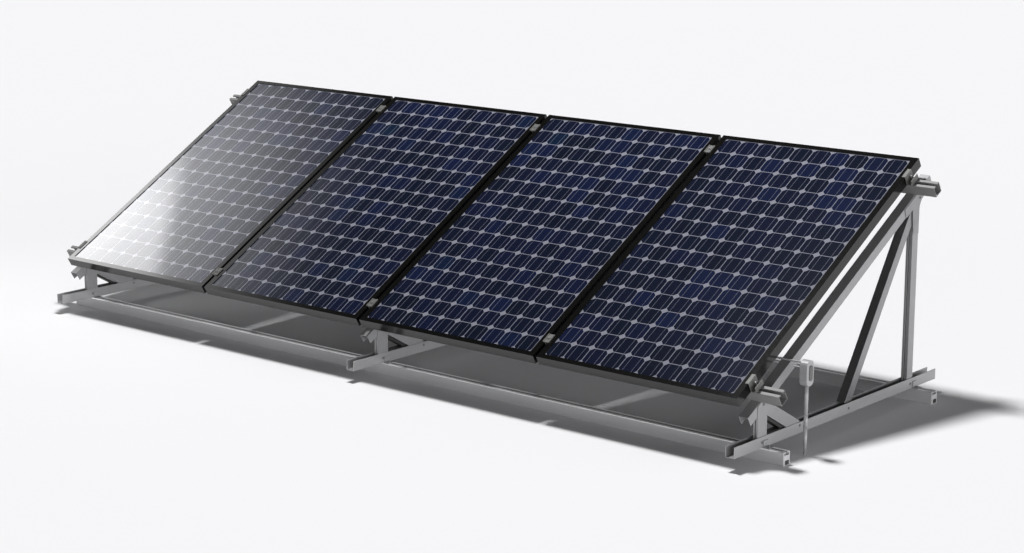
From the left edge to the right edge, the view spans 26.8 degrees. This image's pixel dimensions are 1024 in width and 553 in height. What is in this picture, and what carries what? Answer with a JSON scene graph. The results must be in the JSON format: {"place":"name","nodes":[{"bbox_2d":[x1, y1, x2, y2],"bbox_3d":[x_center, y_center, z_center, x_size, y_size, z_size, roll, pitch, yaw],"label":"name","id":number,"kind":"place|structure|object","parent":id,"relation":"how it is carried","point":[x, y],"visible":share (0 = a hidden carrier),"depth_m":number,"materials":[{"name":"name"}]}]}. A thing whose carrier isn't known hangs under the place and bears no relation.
{"place":"outdoors","nodes":[
{"label":"outdoors","id":0,"kind":"place"},
{"bbox_2d":[0,0,1023,552],"bbox_3d":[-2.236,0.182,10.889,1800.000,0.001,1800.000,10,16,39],"label":"ground","id":1,"kind":"structure","parent":0,"point":[122,434],"depth_m":10.25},
{"bbox_2d":[57,89,940,466],"bbox_3d":[-0.221,-0.150,10.040,4.320,1.012,1.551,10,16,39],"label":"mounting rack","id":2,"kind":"object","parent":1,"relation":"on","point":[769,393],"visible":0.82,"depth_m":9.08,"materials":[{"name":"metal"}]},
{"bbox_2d":[68,81,392,292],"bbox_3d":[-1.417,-0.491,10.941,1.000,0.043,1.539,10,46,39],"label":"solar panel","id":3,"kind":"object","parent":2,"relation":"attached to","point":[230,183],"visible":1,"depth_m":10.89,"materials":[{"name":"blue glass"}]},
{"bbox_2d":[204,97,546,325],"bbox_3d":[-0.639,-0.350,10.301,1.000,0.043,1.539,10,46,39],"label":"solar panel","id":4,"kind":"object","parent":2,"relation":"attached to","point":[363,217],"visible":1,"depth_m":10.25,"materials":[{"name":"blue glass"}]},
{"bbox_2d":[359,115,720,363],"bbox_3d":[0.139,-0.209,9.661,1.000,0.043,1.539,10,46,39],"label":"solar panel","id":5,"kind":"object","parent":2,"relation":"attached to","point":[522,252],"visible":1,"depth_m":9.61,"materials":[{"name":"blue glass"}]},
{"bbox_2d":[536,135,920,406],"bbox_3d":[0.918,-0.068,9.020,1.000,0.043,1.539,10,46,39],"label":"solar panel","id":6,"kind":"object","parent":2,"relation":"attached to","point":[717,280],"visible":1,"depth_m":8.96,"materials":[{"name":"blue glass"}]},
{"bbox_2d":[777,357,813,454],"bbox_3d":[1.101,0.506,8.514,0.185,0.388,0.050,10,16,39],"label":"sensor post","id":7,"kind":"object","parent":1,"relation":"on","point":[806,367],"visible":0.98,"depth_m":8.45,"materials":[{"name":"grey metal"}]},
{"bbox_2d":[809,365,812,380],"bbox_3d":[1.171,0.379,8.428,0.003,0.063,0.022,10,16,39],"label":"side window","id":8,"kind":"structure","parent":7,"relation":"in","point":[811,367],"depth_m":8.42,"materials":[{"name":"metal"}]}
]}

